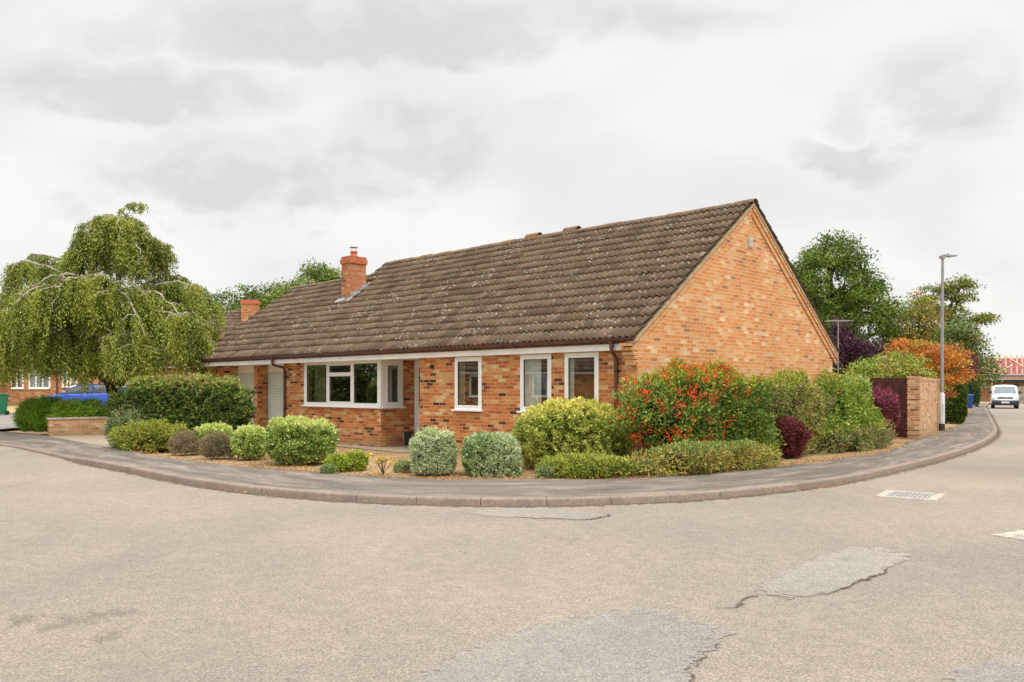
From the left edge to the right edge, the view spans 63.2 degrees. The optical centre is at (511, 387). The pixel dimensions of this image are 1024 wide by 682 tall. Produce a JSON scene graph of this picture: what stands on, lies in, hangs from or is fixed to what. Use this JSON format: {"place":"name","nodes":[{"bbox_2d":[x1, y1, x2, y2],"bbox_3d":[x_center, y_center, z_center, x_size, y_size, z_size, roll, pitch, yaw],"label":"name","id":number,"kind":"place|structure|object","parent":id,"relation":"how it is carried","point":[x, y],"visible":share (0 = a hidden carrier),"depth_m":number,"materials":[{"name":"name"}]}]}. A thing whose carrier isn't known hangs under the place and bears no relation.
{"place":"outdoors","nodes":[
{"label":"outdoors","id":0,"kind":"place"},
{"bbox_2d":[0,414,25,428],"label":"drive","id":1,"kind":"structure","parent":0,"point":[6,421],"depth_m":35.06,"materials":[{"name":"grey concrete"}]},
{"bbox_2d":[0,393,10,414],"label":"wheelie bin","id":2,"kind":"object","parent":1,"relation":"on","point":[3,402],"visible":1,"depth_m":40.45,"materials":[{"name":"green plastic"}]},
{"bbox_2d":[43,383,128,403],"bbox_3d":[-20.517,0.521,40.500,4.540,1.497,2.160,0,0,0],"label":"parked car","id":3,"kind":"object","parent":1,"relation":"on","point":[77,392],"visible":0.13,"depth_m":39.64,"materials":[{"name":"blue paint"}]},
{"bbox_2d":[7,406,18,412],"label":"lawn","id":4,"kind":"structure","parent":0,"point":[10,409],"depth_m":45.92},
{"bbox_2d":[51,435,117,448],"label":"driveway","id":5,"kind":"structure","parent":0,"point":[100,440],"depth_m":24.63,"materials":[{"name":"concrete"}]},
{"bbox_2d":[244,447,534,476],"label":"dry grass","id":6,"kind":"structure","parent":0,"point":[348,449],"depth_m":16.15,"materials":[{"name":"beige plant"}]},
{"bbox_2d":[0,402,990,479],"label":"garden soil","id":7,"kind":"structure","parent":0,"point":[811,456],"depth_m":17.54,"materials":[{"name":"brown soil"}]},
{"bbox_2d":[0,288,20,310],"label":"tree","id":8,"kind":"object","parent":7,"relation":"on","point":[7,299],"visible":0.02,"depth_m":64.83,"materials":[{"name":"green plant"}]},
{"bbox_2d":[11,393,63,431],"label":"feathery shrub","id":9,"kind":"object","parent":7,"relation":"on","point":[32,413],"visible":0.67,"depth_m":27.85,"materials":[{"name":"green plant"}]},
{"bbox_2d":[46,417,109,435],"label":"brick wall","id":10,"kind":"structure","parent":7,"relation":"on","point":[77,426],"depth_m":26.59,"materials":[{"name":"brown brick"}]},
{"bbox_2d":[45,396,111,425],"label":"feathery shrub","id":11,"kind":"object","parent":7,"relation":"on","point":[87,407],"visible":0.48,"depth_m":27.38,"materials":[{"name":"green plant"}]},
{"bbox_2d":[0,201,228,409],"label":"weeping tree","id":12,"kind":"object","parent":7,"relation":"on","point":[151,327],"visible":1,"depth_m":26.88,"materials":[{"name":"green plant"}]},
{"bbox_2d":[101,406,152,447],"bbox_3d":[-9.494,0.951,20.905,1.321,1.091,1.148,0,0,16],"label":"cotoneaster","id":13,"kind":"object","parent":7,"relation":"on","point":[116,419],"visible":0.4,"depth_m":20.64,"materials":[{"name":"green plant"}]},
{"bbox_2d":[0,300,260,413],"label":"bungalow","id":14,"kind":"object","parent":7,"relation":"on","point":[18,392],"visible":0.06,"depth_m":50.00,"materials":[{"name":"orange brick"}]},
{"bbox_2d":[10,369,23,388],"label":"window","id":15,"kind":"structure","parent":14,"relation":"in","point":[16,387],"depth_m":49.99,"materials":[{"name":"white plastic"}]},
{"bbox_2d":[29,368,49,388],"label":"window","id":16,"kind":"structure","parent":14,"relation":"in","point":[30,387],"depth_m":49.99,"materials":[{"name":"white plastic"}]},
{"bbox_2d":[108,418,193,450],"bbox_3d":[-8.713,1.106,20.315,2.240,0.781,1.286,0,0,0],"label":"juniper","id":17,"kind":"object","parent":7,"relation":"on","point":[149,435],"visible":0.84,"depth_m":19.97,"materials":[{"name":"green plant"}]},
{"bbox_2d":[105,371,256,433],"bbox_3d":[-8.409,0.525,21.305,3.919,1.942,1.740,0,0,14],"label":"long hedge","id":18,"kind":"object","parent":7,"relation":"on","point":[198,399],"visible":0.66,"depth_m":20.70,"materials":[{"name":"green plant"}]},
{"bbox_2d":[167,428,201,455],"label":"heather","id":19,"kind":"object","parent":7,"relation":"on","point":[183,442],"visible":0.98,"depth_m":18.48,"materials":[{"name":"brown plant"}]},
{"bbox_2d":[191,421,233,452],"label":"golden shrub","id":20,"kind":"object","parent":7,"relation":"on","point":[204,429],"visible":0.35,"depth_m":18.86,"materials":[{"name":"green plant"}]},
{"bbox_2d":[198,430,236,458],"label":"heather","id":21,"kind":"object","parent":7,"relation":"on","point":[216,444],"visible":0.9,"depth_m":17.46,"materials":[{"name":"brown plant"}]},
{"bbox_2d":[206,286,248,310],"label":"woodland tree","id":22,"kind":"object","parent":7,"relation":"on","point":[222,297],"visible":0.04,"depth_m":73.70,"materials":[{"name":"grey plant"}]},
{"bbox_2d":[230,423,267,459],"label":"golden shrub","id":23,"kind":"object","parent":7,"relation":"on","point":[247,442],"visible":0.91,"depth_m":17.17,"materials":[{"name":"green plant"}]},
{"bbox_2d":[224,277,288,310],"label":"woodland tree","id":24,"kind":"object","parent":7,"relation":"on","point":[253,294],"visible":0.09,"depth_m":71.40,"materials":[{"name":"green plant"}]},
{"bbox_2d":[260,284,286,309],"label":"woodland tree","id":25,"kind":"object","parent":7,"relation":"on","point":[271,298],"visible":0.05,"depth_m":69.24,"materials":[{"name":"green plant"}]},
{"bbox_2d":[262,414,339,464],"bbox_3d":[-4.172,1.005,16.412,1.530,0.981,1.344,0,0,0],"label":"golden shrub","id":26,"kind":"object","parent":7,"relation":"on","point":[296,440],"visible":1,"depth_m":15.99,"materials":[{"name":"green plant"}]},
{"bbox_2d":[274,258,341,296],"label":"roofline tree","id":27,"kind":"object","parent":7,"relation":"on","point":[315,273],"visible":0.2,"depth_m":65.39,"materials":[{"name":"green plant"}]},
{"bbox_2d":[318,463,337,473],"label":"weed tuft","id":28,"kind":"object","parent":7,"relation":"on","point":[328,468],"visible":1,"depth_m":14.59,"materials":[{"name":"green plant"}]},
{"bbox_2d":[322,452,353,471],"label":"shrub","id":29,"kind":"object","parent":7,"relation":"on","point":[341,462],"visible":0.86,"depth_m":14.85,"materials":[{"name":"green plant"}]},
{"bbox_2d":[346,447,368,470],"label":"shrub","id":30,"kind":"object","parent":7,"relation":"on","point":[359,458],"visible":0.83,"depth_m":15.06,"materials":[{"name":"green plant"}]},
{"bbox_2d":[335,444,408,452],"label":"path","id":31,"kind":"structure","parent":7,"relation":"on","point":[400,449],"depth_m":20.85,"materials":[{"name":"concrete"}]},
{"bbox_2d":[368,452,397,474],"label":"dried flower plant","id":32,"kind":"object","parent":7,"relation":"on","point":[378,460],"visible":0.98,"depth_m":14.29,"materials":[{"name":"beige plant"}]},
{"bbox_2d":[392,458,410,471],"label":"weed tuft","id":33,"kind":"object","parent":7,"relation":"on","point":[403,465],"visible":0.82,"depth_m":14.78,"materials":[{"name":"green plant"}]},
{"bbox_2d":[402,431,413,445],"bbox_3d":[-2.843,1.314,21.743,0.488,0.356,0.444,0,0,30],"label":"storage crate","id":34,"kind":"object","parent":7,"relation":"on","point":[407,436],"visible":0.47,"depth_m":21.54,"materials":[{"name":"black plastic"}]},
{"bbox_2d":[408,425,458,475],"bbox_3d":[-1.366,1.055,14.376,0.884,0.882,0.840,0,0,0],"label":"variegated shrub","id":35,"kind":"object","parent":7,"relation":"on","point":[433,451],"visible":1,"depth_m":14.12,"materials":[{"name":"green plant"}]},
{"bbox_2d":[461,428,522,476],"bbox_3d":[-0.352,1.087,14.393,1.112,0.819,1.060,0,0,0],"label":"variegated shrub","id":36,"kind":"object","parent":7,"relation":"on","point":[488,454],"visible":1,"depth_m":14.04,"materials":[{"name":"green plant"}]},
{"bbox_2d":[195,198,839,460],"bbox_3d":[-1.071,-1.407,24.353,17.834,6.015,8.987,0,0,44],"label":"bungalow","id":37,"kind":"object","parent":7,"relation":"on","point":[490,338],"visible":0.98,"depth_m":19.22,"materials":[{"name":"orange brick"}]},
{"bbox_2d":[239,373,253,423],"bbox_3d":[-8.382,0.503,26.906,1.690,1.975,0.048,0,0,44],"label":"garage door","id":38,"kind":"structure","parent":37,"relation":"in","point":[246,379],"depth_m":27.05,"materials":[{"name":"white plastic"}]},
{"bbox_2d":[267,372,282,425],"bbox_3d":[-6.945,0.503,25.508,2.120,1.975,0.048,0,0,44],"label":"garage door","id":39,"kind":"structure","parent":37,"relation":"in","point":[274,379],"depth_m":25.92,"materials":[{"name":"white plastic"}]},
{"bbox_2d":[301,360,381,408],"bbox_3d":[-4.596,-0.095,22.223,3.650,1.230,0.135,0,0,44],"label":"corner window","id":40,"kind":"structure","parent":37,"relation":"in","point":[341,404],"depth_m":22.08,"materials":[{"name":"white plastic"}]},
{"bbox_2d":[382,360,405,408],"bbox_3d":[-3.046,-0.095,21.240,0.135,1.230,0.745,0,0,44],"label":"side window","id":41,"kind":"structure","parent":37,"relation":"in","point":[385,363],"depth_m":21.23,"materials":[{"name":"white plastic"}]},
{"bbox_2d":[417,363,419,431],"bbox_3d":[-2.159,0.430,21.396,0.840,2.140,0.052,0,0,44],"label":"door","id":42,"kind":"structure","parent":37,"relation":"in","point":[418,364],"depth_m":21.64,"materials":[{"name":"white plastic"}]},
{"bbox_2d":[451,356,482,411],"bbox_3d":[-0.979,-0.085,18.352,0.950,1.200,0.135,0,0,44],"label":"window","id":43,"kind":"structure","parent":37,"relation":"in","point":[472,408],"depth_m":18.31,"materials":[{"name":"white plastic"}]},
{"bbox_2d":[516,354,550,412],"bbox_3d":[0.472,-0.085,16.942,0.940,1.200,0.135,0,0,44],"label":"window","id":44,"kind":"structure","parent":37,"relation":"in","point":[533,356],"depth_m":17.13,"materials":[{"name":"white plastic"}]},
{"bbox_2d":[565,352,598,404],"bbox_3d":[1.359,-0.103,16.125,0.850,1.165,0.069,0,0,44],"label":"window","id":45,"kind":"structure","parent":37,"relation":"in","point":[595,355],"depth_m":16.04,"materials":[{"name":"white plastic"}]},
{"bbox_2d":[533,465,559,477],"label":"weed tuft","id":46,"kind":"object","parent":7,"relation":"on","point":[549,471],"visible":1,"depth_m":13.85,"materials":[{"name":"green plant"}]},
{"bbox_2d":[510,395,635,469],"bbox_3d":[1.166,0.812,15.606,2.421,1.368,1.910,0,0,0],"label":"golden dome shrub","id":47,"kind":"object","parent":7,"relation":"on","point":[552,427],"visible":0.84,"depth_m":14.99,"materials":[{"name":"yellow plant"}]},
{"bbox_2d":[535,450,644,477],"bbox_3d":[1.334,1.268,14.129,1.918,0.456,1.031,0,0,0],"label":"juniper","id":48,"kind":"object","parent":7,"relation":"on","point":[584,465],"visible":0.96,"depth_m":13.85,"materials":[{"name":"green plant"}]},
{"bbox_2d":[631,459,658,474],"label":"weed tuft","id":49,"kind":"object","parent":7,"relation":"on","point":[650,464],"visible":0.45,"depth_m":14.35,"materials":[{"name":"green plant"}]},
{"bbox_2d":[610,356,786,469],"bbox_3d":[3.749,0.433,15.992,1.416,2.126,5.211,0,0,44],"label":"firethorn","id":50,"kind":"object","parent":7,"relation":"on","point":[705,402],"visible":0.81,"depth_m":15.14,"materials":[{"name":"green plant"}]},
{"bbox_2d":[624,438,786,476],"bbox_3d":[3.575,1.176,14.963,4.249,0.640,1.028,0,0,-35],"label":"juniper","id":51,"kind":"object","parent":7,"relation":"on","point":[719,456],"visible":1,"depth_m":14.51,"materials":[{"name":"green plant"}]},
{"bbox_2d":[764,412,812,458],"bbox_3d":[5.817,0.997,17.763,1.189,0.998,0.768,0,0,0],"label":"red barberry","id":52,"kind":"object","parent":7,"relation":"on","point":[794,434],"visible":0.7,"depth_m":17.58,"materials":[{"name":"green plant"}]},
{"bbox_2d":[749,364,836,456],"bbox_3d":[6.254,0.484,18.660,1.404,2.023,4.350,0,0,44],"label":"mixed shrub","id":53,"kind":"object","parent":7,"relation":"on","point":[796,395],"visible":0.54,"depth_m":18.36,"materials":[{"name":"green plant"}]},
{"bbox_2d":[824,320,852,373],"bbox_3d":[11.945,-0.484,30.500,0.953,3.968,0.701,0,0,0],"label":"utility pole","id":54,"kind":"object","parent":7,"relation":"on","point":[838,337],"visible":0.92,"depth_m":30.39,"materials":[{"name":"metal"}]},
{"bbox_2d":[812,369,884,450],"bbox_3d":[8.269,0.507,20.702,1.397,1.978,3.939,0,0,44],"label":"green shrub","id":55,"kind":"object","parent":7,"relation":"on","point":[854,403],"visible":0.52,"depth_m":20.11,"materials":[{"name":"green plant"}]},
{"bbox_2d":[805,419,896,454],"bbox_3d":[8.195,1.128,20.166,4.499,0.735,1.120,0,0,-43],"label":"juniper","id":56,"kind":"object","parent":7,"relation":"on","point":[862,439],"visible":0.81,"depth_m":19.61,"materials":[{"name":"green plant"}]},
{"bbox_2d":[870,384,904,439],"bbox_3d":[10.124,0.684,23.282,1.306,1.625,1.345,0,0,-17],"label":"purple barberry","id":57,"kind":"object","parent":7,"relation":"on","point":[888,404],"visible":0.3,"depth_m":22.93,"materials":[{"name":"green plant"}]},
{"bbox_2d":[907,376,939,439],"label":"brick boundary wall","id":58,"kind":"structure","parent":7,"relation":"on","point":[923,406],"depth_m":25.10,"materials":[{"name":"brown brick"}]},
{"bbox_2d":[870,378,907,437],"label":"board gate","id":59,"kind":"structure","parent":58,"relation":"attached to","point":[899,386],"depth_m":24.70,"materials":[{"name":"brown wood"}]},
{"bbox_2d":[879,337,980,398],"bbox_3d":[15.383,-0.164,30.958,3.515,3.536,2.628,0,0,0],"label":"japanese maple","id":60,"kind":"object","parent":7,"relation":"on","point":[953,358],"visible":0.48,"depth_m":30.49,"materials":[{"name":"orange plant"}]},
{"bbox_2d":[939,253,957,430],"bbox_3d":[15.281,-1.615,29.156,0.625,6.230,0.206,0,0,0],"label":"street lamp","id":61,"kind":"object","parent":7,"relation":"on","point":[942,257],"visible":1,"depth_m":29.11,"materials":[{"name":"grey metal"}]},
{"bbox_2d":[944,371,970,423],"bbox_3d":[18.601,0.380,35.208,1.204,2.232,1.617,0,0,0],"label":"clipped conifer","id":62,"kind":"object","parent":7,"relation":"on","point":[956,409],"visible":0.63,"depth_m":34.65,"materials":[{"name":"green plant"}]},
{"bbox_2d":[968,394,973,408],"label":"wheelie bin","id":63,"kind":"object","parent":7,"relation":"on","point":[970,397],"visible":0.55,"depth_m":59.72,"materials":[{"name":"blue plastic"}]},
{"bbox_2d":[979,355,1023,401],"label":"unfinished house","id":64,"kind":"structure","parent":7,"relation":"on","point":[1016,366],"depth_m":92.30,"materials":[{"name":"red brick"}]},
{"bbox_2d":[0,403,992,496],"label":"pavement","id":65,"kind":"structure","parent":0,"point":[976,426],"depth_m":14.07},
{"bbox_2d":[115,424,958,505],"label":"fallen leaves","id":66,"kind":"object","parent":65,"relation":"on","point":[399,476],"visible":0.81,"depth_m":15.11,"materials":[{"name":"brown plant"}]},
{"bbox_2d":[965,376,982,406],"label":"clipped conifer","id":67,"kind":"object","parent":65,"relation":"on","point":[975,391],"visible":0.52,"depth_m":65.52,"materials":[{"name":"green plant"}]},
{"bbox_2d":[0,403,1023,681],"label":"road","id":68,"kind":"structure","parent":0,"point":[106,575],"depth_m":7.02,"materials":[{"name":"grey asphalt"}]},
{"bbox_2d":[0,403,996,505],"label":"kerb","id":69,"kind":"structure","parent":68,"relation":"on","point":[501,501],"depth_m":12.23,"materials":[{"name":"concrete"}]},
{"bbox_2d":[1,404,1001,507],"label":"gutter grit","id":70,"kind":"object","parent":68,"relation":"on","point":[890,474],"visible":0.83,"depth_m":13.33,"materials":[{"name":"grey gravel"}]},
{"bbox_2d":[463,508,611,519],"bbox_3d":[0.302,1.594,10.570,2.074,0.001,0.866,0,0,16],"label":"road patch","id":71,"kind":"object","parent":68,"relation":"on","point":[531,513],"visible":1,"depth_m":10.56,"materials":[{"name":"grey asphalt"}]},
{"bbox_2d":[528,514,609,519],"bbox_3d":[0.319,1.590,10.553,1.888,0.001,0.792,0,0,16],"label":"road crack","id":72,"kind":"object","parent":71,"relation":"on","point":[582,519],"visible":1,"depth_m":10.21,"materials":[{"name":"grey asphalt"}]},
{"bbox_2d":[409,607,736,681],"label":"road patch","id":73,"kind":"object","parent":68,"relation":"on","point":[632,645],"visible":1,"depth_m":5.01,"materials":[{"name":"grey asphalt"}]},
{"bbox_2d":[420,641,721,681],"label":"road crack","id":74,"kind":"object","parent":73,"relation":"on","point":[694,675],"visible":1,"depth_m":4.74,"materials":[{"name":"grey asphalt"}]},
{"bbox_2d":[715,595,757,607],"bbox_3d":[1.704,1.590,6.176,0.141,0.001,0.565,0,0,44],"label":"road crack","id":75,"kind":"object","parent":68,"relation":"on","point":[739,603],"visible":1,"depth_m":6.14,"materials":[{"name":"grey asphalt"}]},
{"bbox_2d":[755,546,910,598],"bbox_3d":[2.881,1.594,7.309,0.792,0.001,2.920,0,0,40],"label":"road patch","id":76,"kind":"object","parent":68,"relation":"on","point":[826,574],"visible":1,"depth_m":7.22,"materials":[{"name":"grey asphalt"}]},
{"bbox_2d":[751,547,893,596],"bbox_3d":[2.886,1.590,7.303,0.730,0.001,2.612,0,0,40],"label":"road crack","id":77,"kind":"object","parent":76,"relation":"on","point":[852,583],"visible":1,"depth_m":6.91,"materials":[{"name":"grey asphalt"}]},
{"bbox_2d":[791,228,910,370],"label":"oak tree","id":78,"kind":"object","parent":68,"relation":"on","point":[842,302],"visible":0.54,"depth_m":43.87,"materials":[{"name":"green plant"}]},
{"bbox_2d":[828,316,892,375],"bbox_3d":[12.869,-0.575,31.515,2.990,4.360,2.426,0,0,0],"label":"purple plum tree","id":79,"kind":"object","parent":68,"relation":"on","point":[852,349],"visible":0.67,"depth_m":31.22,"materials":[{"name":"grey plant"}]},
{"bbox_2d":[833,347,953,391],"bbox_3d":[13.652,0.060,29.847,4.350,3.090,2.437,0,0,0],"label":"shrub","id":80,"kind":"object","parent":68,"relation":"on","point":[891,367],"visible":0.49,"depth_m":29.45,"materials":[{"name":"green plant"}]},
{"bbox_2d":[870,287,947,361],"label":"slender tree","id":81,"kind":"object","parent":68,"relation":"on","point":[920,305],"visible":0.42,"depth_m":45.41,"materials":[{"name":"green plant"}]},
{"bbox_2d":[875,490,944,500],"bbox_3d":[5.938,1.605,12.393,0.821,0.029,0.891,0,0,35],"label":"drain cover","id":82,"kind":"object","parent":68,"relation":"on","point":[912,495],"visible":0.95,"depth_m":12.34,"materials":[{"name":"concrete"}]},
{"bbox_2d":[909,272,1005,334],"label":"pine tree","id":83,"kind":"object","parent":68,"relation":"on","point":[956,297],"visible":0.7,"depth_m":49.70,"materials":[{"name":"green plant"}]},
{"bbox_2d":[919,314,1012,390],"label":"broad tree","id":84,"kind":"object","parent":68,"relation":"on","point":[969,338],"visible":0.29,"depth_m":45.92,"materials":[{"name":"green plant"}]},
{"bbox_2d":[957,352,982,380],"bbox_3d":[20.726,-0.034,37.776,1.249,3.275,1.172,0,0,42],"label":"dark red shrub tree","id":85,"kind":"object","parent":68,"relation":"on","point":[973,362],"visible":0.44,"depth_m":37.68,"materials":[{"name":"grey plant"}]},
{"bbox_2d":[943,657,1023,681],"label":"road patch","id":86,"kind":"object","parent":68,"relation":"on","point":[1010,669],"visible":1,"depth_m":4.66,"materials":[{"name":"grey asphalt"}]},
{"bbox_2d":[989,385,1020,408],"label":"parked van","id":87,"kind":"object","parent":68,"relation":"on","point":[1004,394],"visible":1,"depth_m":64.60,"materials":[{"name":"white paint"}]},
{"bbox_2d":[992,530,1023,539],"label":"drain cover","id":88,"kind":"object","parent":68,"relation":"on","point":[1018,534],"visible":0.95,"depth_m":9.02,"materials":[{"name":"concrete"}]},
{"bbox_2d":[1017,386,1023,403],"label":"block wall","id":89,"kind":"structure","parent":68,"relation":"on","point":[1021,396],"depth_m":84.00,"materials":[{"name":"beige concrete"}]},
{"bbox_2d":[0,0,1023,374],"label":"sky","id":90,"kind":"structure","parent":0,"point":[259,138],"materials":[{"name":"white"}]}
]}

